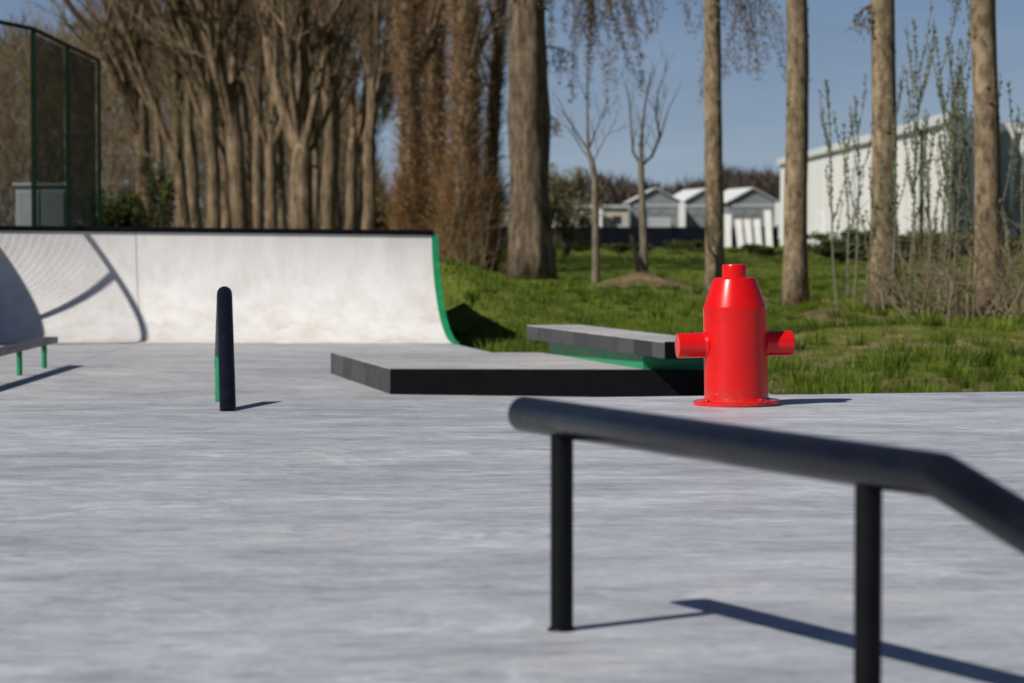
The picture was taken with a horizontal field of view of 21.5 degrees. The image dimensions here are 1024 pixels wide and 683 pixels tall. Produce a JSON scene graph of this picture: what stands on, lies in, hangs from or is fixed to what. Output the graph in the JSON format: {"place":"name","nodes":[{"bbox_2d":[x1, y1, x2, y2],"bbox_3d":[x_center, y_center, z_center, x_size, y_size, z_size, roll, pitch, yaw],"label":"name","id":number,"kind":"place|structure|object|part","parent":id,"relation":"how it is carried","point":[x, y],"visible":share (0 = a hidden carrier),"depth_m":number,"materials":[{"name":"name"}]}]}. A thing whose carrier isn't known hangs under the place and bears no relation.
{"place":"outdoors","nodes":[
{"label":"outdoors","id":0,"kind":"place"},
{"bbox_2d":[0,343,771,404],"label":"concrete floor","id":1,"kind":"structure","parent":0,"point":[90,373],"depth_m":22.31,"materials":[{"name":"grey concrete"}]},
{"bbox_2d":[0,337,57,375],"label":"flat bar","id":2,"kind":"object","parent":1,"relation":"on","point":[19,348],"visible":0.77,"depth_m":22.05,"materials":[{"name":"green metal"}]},
{"bbox_2d":[214,286,235,410],"bbox_3d":[-1.509,0.171,14.166,0.079,0.929,2.748,0,2,-7],"label":"bent rail","id":3,"kind":"object","parent":1,"relation":"on","point":[225,391],"visible":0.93,"depth_m":13.40,"materials":[{"name":"black metal"}]},
{"bbox_2d":[0,225,459,344],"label":"quarter pipe","id":4,"kind":"object","parent":1,"relation":"on","point":[77,284],"visible":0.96,"depth_m":29.36,"materials":[{"name":"concrete"}]},
{"bbox_2d":[0,392,1023,682],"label":"concrete plateau","id":5,"kind":"structure","parent":1,"relation":"on","point":[328,542],"depth_m":7.19,"materials":[{"name":"grey concrete"}]},
{"bbox_2d":[675,264,794,407],"bbox_3d":[1.096,-0.033,13.280,0.587,0.697,0.426,0,2,0],"label":"hydrant obstacle","id":6,"kind":"object","parent":5,"relation":"on","point":[735,344],"visible":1,"depth_m":13.16,"materials":[{"name":"red paint"}]},
{"bbox_2d":[508,396,1023,682],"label":"grind rail","id":7,"kind":"object","parent":5,"relation":"on","point":[870,472],"visible":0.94,"depth_m":4.82,"materials":[{"name":"black metal"}]},
{"bbox_2d":[331,352,703,396],"bbox_3d":[0.140,0.278,21.263,3.329,0.261,2.932,0,2,0],"label":"manual pad","id":8,"kind":"object","parent":1,"relation":"on","point":[480,373],"visible":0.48,"depth_m":19.90,"materials":[{"name":"concrete"}]},
{"bbox_2d":[527,325,703,368],"bbox_3d":[0.902,0.043,21.046,0.614,0.232,3.641,-1,2,-15],"label":"grind ledge","id":9,"kind":"object","parent":8,"relation":"on","point":[636,349],"visible":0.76,"depth_m":20.62,"materials":[{"name":"concrete"}]},
{"bbox_2d":[0,0,1023,228],"label":"sky","id":10,"kind":"structure","parent":0,"point":[753,111],"materials":[{"name":"blue"}]},
{"bbox_2d":[498,205,629,239],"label":"building","id":11,"kind":"structure","parent":0,"point":[616,216],"depth_m":389.57,"materials":[{"name":"white"}]},
{"bbox_2d":[612,216,620,223],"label":"window","id":12,"kind":"structure","parent":11,"relation":"in","point":[615,219],"depth_m":389.57,"materials":[{"name":"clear glass"}]},
{"bbox_2d":[439,239,1023,394],"bbox_3d":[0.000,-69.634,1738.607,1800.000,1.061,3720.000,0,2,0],"label":"ground","id":13,"kind":"structure","parent":0,"point":[449,288],"depth_m":32.52,"materials":[{"name":"green plant"}]},
{"bbox_2d":[13,183,64,225],"bbox_3d":[-7.448,-1.530,42.971,0.880,1.975,0.585,0,2,0],"label":"utility cabinet","id":14,"kind":"object","parent":13,"relation":"on","point":[22,206],"visible":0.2,"depth_m":42.68,"materials":[{"name":"grey metal"}]},
{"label":"door","id":15,"kind":"part","parent":14,"relation":"part of","materials":[{"name":"grey paint"}]},
{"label":"door","id":16,"kind":"part","parent":14,"relation":"part of","materials":[{"name":"grey paint"}]},
{"bbox_2d":[0,20,101,226],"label":"court fence","id":17,"kind":"object","parent":13,"relation":"on","point":[65,69],"visible":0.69,"depth_m":35.36,"materials":[{"name":"metal"}]},
{"bbox_2d":[6,0,187,226],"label":"bare tree","id":18,"kind":"object","parent":13,"relation":"on","point":[117,71],"visible":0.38,"depth_m":107.44,"materials":[{"name":"brown plant"}]},
{"bbox_2d":[89,187,148,226],"bbox_3d":[-8.998,-2.326,61.878,1.468,2.440,1.654,-2,3,-43],"label":"evergreen bush","id":19,"kind":"object","parent":13,"relation":"on","point":[128,210],"visible":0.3,"depth_m":61.63,"materials":[{"name":"green plant"}]},
{"bbox_2d":[22,0,228,227],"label":"bare tree","id":20,"kind":"object","parent":13,"relation":"on","point":[173,142],"visible":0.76,"depth_m":105.41,"materials":[{"name":"brown plant"}]},
{"bbox_2d":[83,0,169,226],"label":"bare tree","id":21,"kind":"object","parent":13,"relation":"on","point":[159,147],"visible":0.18,"depth_m":111.48,"materials":[{"name":"brown plant"}]},
{"bbox_2d":[88,4,239,227],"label":"bare tree","id":22,"kind":"object","parent":13,"relation":"on","point":[192,171],"visible":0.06,"depth_m":117.46,"materials":[{"name":"brown plant"}]},
{"bbox_2d":[134,160,198,227],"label":"evergreen bush","id":23,"kind":"object","parent":13,"relation":"on","point":[164,205],"visible":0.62,"depth_m":69.80,"materials":[{"name":"green plant"}]},
{"bbox_2d":[136,0,224,227],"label":"bare tree","id":24,"kind":"object","parent":13,"relation":"on","point":[203,83],"visible":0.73,"depth_m":103.72,"materials":[{"name":"brown plant"}]},
{"bbox_2d":[0,1,395,228],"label":"bare thicket","id":25,"kind":"object","parent":13,"relation":"on","point":[114,176],"visible":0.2,"depth_m":136.50,"materials":[{"name":"brown plant"}]},
{"bbox_2d":[185,0,219,227],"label":"bare tree","id":26,"kind":"object","parent":13,"relation":"on","point":[215,92],"visible":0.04,"depth_m":112.76,"materials":[{"name":"brown plant"}]},
{"bbox_2d":[161,1,251,227],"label":"bare tree","id":27,"kind":"object","parent":13,"relation":"on","point":[226,221],"visible":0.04,"depth_m":119.81,"materials":[{"name":"brown plant"}]},
{"bbox_2d":[162,0,283,227],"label":"bare tree","id":28,"kind":"object","parent":13,"relation":"on","point":[224,79],"visible":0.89,"depth_m":97.53,"materials":[{"name":"brown plant"}]},
{"bbox_2d":[119,0,349,228],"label":"bare tree","id":29,"kind":"object","parent":13,"relation":"on","point":[272,136],"visible":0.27,"depth_m":101.71,"materials":[{"name":"brown plant"}]},
{"bbox_2d":[221,2,256,227],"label":"bare tree","id":30,"kind":"object","parent":13,"relation":"on","point":[243,94],"visible":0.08,"depth_m":113.56,"materials":[{"name":"brown plant"}]},
{"bbox_2d":[241,0,295,228],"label":"bare tree","id":31,"kind":"object","parent":13,"relation":"on","point":[281,188],"visible":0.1,"depth_m":107.70,"materials":[{"name":"brown plant"}]},
{"bbox_2d":[243,1,295,227],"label":"bare tree","id":32,"kind":"object","parent":13,"relation":"on","point":[257,182],"visible":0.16,"depth_m":117.58,"materials":[{"name":"brown plant"}]},
{"bbox_2d":[226,0,398,228],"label":"bare tree","id":33,"kind":"object","parent":13,"relation":"on","point":[298,123],"visible":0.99,"depth_m":85.63,"materials":[{"name":"brown plant"}]},
{"bbox_2d":[277,0,383,228],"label":"bare tree","id":34,"kind":"object","parent":13,"relation":"on","point":[321,141],"visible":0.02,"depth_m":111.59,"materials":[{"name":"brown plant"}]},
{"bbox_2d":[308,3,357,228],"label":"bare tree","id":35,"kind":"object","parent":13,"relation":"on","point":[316,173],"visible":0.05,"depth_m":103.75,"materials":[{"name":"brown plant"}]},
{"bbox_2d":[275,0,398,228],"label":"bare tree","id":36,"kind":"object","parent":13,"relation":"on","point":[328,219],"visible":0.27,"depth_m":95.63,"materials":[{"name":"brown plant"}]},
{"bbox_2d":[308,15,383,228],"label":"bare tree","id":37,"kind":"object","parent":13,"relation":"on","point":[338,216],"visible":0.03,"depth_m":117.80,"materials":[{"name":"brown plant"}]},
{"bbox_2d":[313,1,423,228],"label":"bare tree","id":38,"kind":"object","parent":13,"relation":"on","point":[360,213],"visible":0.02,"depth_m":109.85,"materials":[{"name":"brown plant"}]},
{"bbox_2d":[356,208,398,229],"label":"evergreen bush","id":39,"kind":"object","parent":13,"relation":"on","point":[378,215],"visible":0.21,"depth_m":128.76,"materials":[{"name":"green plant"}]},
{"bbox_2d":[339,0,421,228],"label":"bare tree","id":40,"kind":"object","parent":13,"relation":"on","point":[355,145],"visible":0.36,"depth_m":97.68,"materials":[{"name":"brown plant"}]},
{"bbox_2d":[310,0,492,229],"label":"bare tree","id":41,"kind":"object","parent":13,"relation":"on","point":[374,101],"visible":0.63,"depth_m":93.67,"materials":[{"name":"brown plant"}]},
{"bbox_2d":[364,0,453,249],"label":"shaggy tree","id":42,"kind":"object","parent":13,"relation":"on","point":[411,63],"visible":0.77,"depth_m":83.53,"materials":[{"name":"brown plant"}]},
{"bbox_2d":[379,0,489,254],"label":"shaggy tree","id":43,"kind":"object","parent":13,"relation":"on","point":[437,71],"visible":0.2,"depth_m":85.56,"materials":[{"name":"brown plant"}]},
{"bbox_2d":[409,0,509,272],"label":"shaggy tree","id":44,"kind":"object","parent":13,"relation":"on","point":[465,147],"visible":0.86,"depth_m":79.46,"materials":[{"name":"brown plant"}]},
{"bbox_2d":[448,0,509,269],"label":"shaggy tree","id":45,"kind":"object","parent":13,"relation":"on","point":[498,63],"visible":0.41,"depth_m":87.61,"materials":[{"name":"brown plant"}]},
{"bbox_2d":[404,154,556,273],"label":"bare shrub","id":46,"kind":"object","parent":13,"relation":"on","point":[469,247],"visible":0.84,"depth_m":77.97,"materials":[{"name":"brown plant"}]},
{"bbox_2d":[441,0,653,279],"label":"old poplar","id":47,"kind":"object","parent":13,"relation":"on","point":[531,253],"visible":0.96,"depth_m":65.47,"materials":[{"name":"brown plant"}]},
{"bbox_2d":[548,162,610,255],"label":"bush","id":48,"kind":"object","parent":13,"relation":"on","point":[565,227],"visible":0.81,"depth_m":139.37,"materials":[{"name":"green plant"}]},
{"bbox_2d":[557,240,612,251],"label":"bush","id":49,"kind":"object","parent":13,"relation":"on","point":[590,247],"visible":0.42,"depth_m":149.66,"materials":[{"name":"green plant"}]},
{"bbox_2d":[546,46,630,284],"bbox_3d":[1.494,-3.312,52.582,1.648,4.886,1.135,0,2,0],"label":"sapling","id":50,"kind":"object","parent":13,"relation":"on","point":[595,240],"visible":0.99,"depth_m":52.40,"materials":[{"name":"brown plant"}]},
{"bbox_2d":[607,242,654,252],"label":"bush","id":51,"kind":"object","parent":13,"relation":"on","point":[620,248],"visible":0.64,"depth_m":154.63,"materials":[{"name":"green plant"}]},
{"bbox_2d":[629,235,640,271],"bbox_3d":[2.397,-1.603,52.273,0.117,0.934,0.706,-1,2,-15],"label":"tree stake","id":52,"kind":"object","parent":13,"relation":"on","point":[635,254],"visible":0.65,"depth_m":52.28,"materials":[{"name":"brown wood"}]},
{"bbox_2d":[500,225,777,247],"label":"dark barrier","id":53,"kind":"object","parent":13,"relation":"on","point":[657,237],"visible":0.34,"depth_m":204.78,"materials":[{"name":"black"}]},
{"bbox_2d":[503,163,779,204],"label":"distant wood","id":54,"kind":"object","parent":13,"relation":"on","point":[620,192],"visible":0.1,"depth_m":563.53,"materials":[{"name":"plant"}]},
{"bbox_2d":[621,39,681,271],"bbox_3d":[2.620,-3.388,52.419,1.303,4.940,0.933,1,2,16],"label":"sapling","id":55,"kind":"object","parent":13,"relation":"on","point":[643,227],"visible":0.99,"depth_m":52.39,"materials":[{"name":"brown plant"}]},
{"bbox_2d":[623,187,684,226],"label":"gabled shed","id":56,"kind":"structure","parent":13,"relation":"on","point":[664,209],"depth_m":399.49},
{"bbox_2d":[651,209,660,214],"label":"window","id":57,"kind":"structure","parent":56,"relation":"in","point":[653,211],"depth_m":399.49,"materials":[{"name":"grey glass"}]},
{"bbox_2d":[648,217,670,226],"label":"roller door","id":58,"kind":"structure","parent":56,"relation":"in","point":[652,221],"depth_m":399.49,"materials":[{"name":"white metal"}]},
{"bbox_2d":[664,209,673,214],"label":"window","id":59,"kind":"structure","parent":56,"relation":"in","point":[666,211],"depth_m":399.49,"materials":[{"name":"grey glass"}]},
{"bbox_2d":[662,239,704,253],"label":"bush","id":60,"kind":"object","parent":13,"relation":"on","point":[698,246],"visible":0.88,"depth_m":149.50,"materials":[{"name":"green plant"}]},
{"bbox_2d":[673,188,704,226],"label":"gabled shed","id":61,"kind":"structure","parent":13,"relation":"on","point":[693,200],"depth_m":407.52,"materials":[{"name":"white"}]},
{"bbox_2d":[688,210,696,215],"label":"window","id":62,"kind":"structure","parent":61,"relation":"in","point":[690,212],"depth_m":407.47,"materials":[{"name":"grey glass"}]},
{"bbox_2d":[699,217,704,226],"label":"roller door","id":63,"kind":"structure","parent":61,"relation":"in","point":[701,219],"depth_m":407.47,"materials":[{"name":"white metal"}]},
{"bbox_2d":[616,0,811,289],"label":"poplar tree","id":64,"kind":"object","parent":13,"relation":"on","point":[714,198],"visible":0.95,"depth_m":53.71,"materials":[{"name":"brown plant"}]},
{"bbox_2d":[724,214,730,246],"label":"white panel","id":65,"kind":"object","parent":13,"relation":"on","point":[727,230],"visible":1,"depth_m":195.94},
{"bbox_2d":[735,219,743,246],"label":"white panel","id":66,"kind":"object","parent":13,"relation":"on","point":[739,232],"visible":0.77,"depth_m":195.93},
{"bbox_2d":[744,219,752,243],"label":"white panel","id":67,"kind":"object","parent":13,"relation":"on","point":[748,230],"visible":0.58,"depth_m":195.94,"materials":[{"name":"white"}]},
{"bbox_2d":[724,187,779,238],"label":"gabled shed","id":68,"kind":"structure","parent":13,"relation":"on","point":[751,203],"depth_m":399.49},
{"bbox_2d":[735,209,743,214],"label":"window","id":69,"kind":"structure","parent":68,"relation":"in","point":[737,211],"depth_m":399.49,"materials":[{"name":"grey glass"}]},
{"bbox_2d":[748,209,757,214],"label":"window","id":70,"kind":"structure","parent":68,"relation":"in","point":[750,211],"depth_m":399.49,"materials":[{"name":"grey glass"}]},
{"bbox_2d":[746,217,764,226],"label":"roller door","id":71,"kind":"structure","parent":68,"relation":"in","point":[762,222],"depth_m":399.49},
{"bbox_2d":[728,243,782,256],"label":"bush","id":72,"kind":"object","parent":13,"relation":"on","point":[759,249],"visible":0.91,"depth_m":129.46,"materials":[{"name":"green plant"}]},
{"bbox_2d":[753,219,761,244],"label":"white panel","id":73,"kind":"object","parent":13,"relation":"on","point":[757,231],"visible":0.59,"depth_m":195.93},
{"bbox_2d":[724,0,809,306],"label":"poplar tree","id":74,"kind":"object","parent":13,"relation":"on","point":[795,284],"visible":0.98,"depth_m":43.28,"materials":[{"name":"brown plant"}]},
{"bbox_2d":[764,210,772,246],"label":"white panel","id":75,"kind":"object","parent":13,"relation":"on","point":[768,228],"visible":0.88,"depth_m":195.95,"materials":[{"name":"white"}]},
{"bbox_2d":[818,74,884,306],"bbox_3d":[4.981,-2.143,39.765,0.770,3.625,1.013,1,3,25],"label":"whip shrub","id":76,"kind":"object","parent":13,"relation":"on","point":[859,193],"visible":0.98,"depth_m":39.93,"materials":[{"name":"green plant"}]},
{"bbox_2d":[836,250,889,310],"bbox_3d":[4.879,-0.827,38.292,0.924,0.982,0.995,1,3,28],"label":"bare shrub","id":77,"kind":"object","parent":13,"relation":"on","point":[847,294],"visible":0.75,"depth_m":38.31,"materials":[{"name":"brown plant"}]},
{"bbox_2d":[777,113,1023,251],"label":"industrial hall","id":78,"kind":"structure","parent":13,"relation":"on","point":[818,214],"depth_m":169.40,"materials":[{"name":"white metal"}]},
{"bbox_2d":[818,213,823,243],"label":"door","id":79,"kind":"structure","parent":78,"relation":"in","point":[820,215],"depth_m":213.73,"materials":[{"name":"white metal"}]},
{"bbox_2d":[956,151,965,232],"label":"window","id":80,"kind":"structure","parent":78,"relation":"in","point":[958,173],"depth_m":152.56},
{"bbox_2d":[968,153,973,235],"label":"window","id":81,"kind":"structure","parent":78,"relation":"in","point":[971,157],"depth_m":156.02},
{"bbox_2d":[837,198,973,319],"bbox_3d":[5.250,-1.075,36.233,1.988,1.771,3.484,0,2,0],"label":"bare shrub","id":82,"kind":"object","parent":13,"relation":"on","point":[918,286],"visible":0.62,"depth_m":36.13,"materials":[{"name":"brown plant"}]},
{"bbox_2d":[845,0,967,307],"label":"poplar tree","id":83,"kind":"object","parent":13,"relation":"on","point":[883,49],"visible":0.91,"depth_m":41.75,"materials":[{"name":"brown plant"}]},
{"bbox_2d":[878,30,941,302],"bbox_3d":[5.824,-2.454,39.034,0.588,4.097,1.222,-1,3,-31],"label":"whip shrub","id":84,"kind":"object","parent":13,"relation":"on","point":[890,100],"visible":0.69,"depth_m":39.09,"materials":[{"name":"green plant"}]},
{"bbox_2d":[807,228,1022,262],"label":"hedge","id":85,"kind":"object","parent":13,"relation":"on","point":[824,244],"visible":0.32,"depth_m":103.66,"materials":[{"name":"green plant"}]},
{"bbox_2d":[880,0,970,315],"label":"whip shrub","id":86,"kind":"object","parent":13,"relation":"on","point":[917,142],"visible":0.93,"depth_m":36.91,"materials":[{"name":"green plant"}]},
{"bbox_2d":[833,174,1023,317],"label":"bare shrub","id":87,"kind":"object","parent":13,"relation":"on","point":[911,285],"visible":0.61,"depth_m":33.88,"materials":[{"name":"brown plant"}]},
{"bbox_2d":[850,218,1023,324],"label":"bare shrub","id":88,"kind":"object","parent":13,"relation":"on","point":[949,310],"visible":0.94,"depth_m":30.00,"materials":[{"name":"brown plant"}]},
{"bbox_2d":[930,2,964,308],"bbox_3d":[6.111,-2.580,37.738,0.466,4.361,1.249,1,2,13],"label":"whip shrub","id":89,"kind":"object","parent":13,"relation":"on","point":[943,107],"visible":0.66,"depth_m":37.86,"materials":[{"name":"green plant"}]},
{"bbox_2d":[944,60,973,311],"bbox_3d":[6.266,-2.079,37.153,0.588,3.575,0.558,-2,3,-43],"label":"whip shrub","id":90,"kind":"object","parent":13,"relation":"on","point":[962,164],"visible":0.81,"depth_m":37.10,"materials":[{"name":"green plant"}]},
{"bbox_2d":[906,211,1023,317],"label":"bare shrub","id":91,"kind":"object","parent":13,"relation":"on","point":[993,282],"visible":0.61,"depth_m":33.35,"materials":[{"name":"brown plant"}]},
{"bbox_2d":[941,177,1023,318],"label":"bare shrub","id":92,"kind":"object","parent":13,"relation":"on","point":[1005,274],"visible":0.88,"depth_m":31.03,"materials":[{"name":"brown plant"}]},
{"bbox_2d":[970,0,1005,317],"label":"poplar tree","id":93,"kind":"object","parent":13,"relation":"on","point":[987,157],"visible":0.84,"depth_m":34.29,"materials":[{"name":"brown plant"}]},
{"bbox_2d":[965,0,1023,314],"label":"whip shrub","id":94,"kind":"object","parent":13,"relation":"on","point":[1007,226],"visible":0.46,"depth_m":37.01,"materials":[{"name":"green plant"}]}
]}

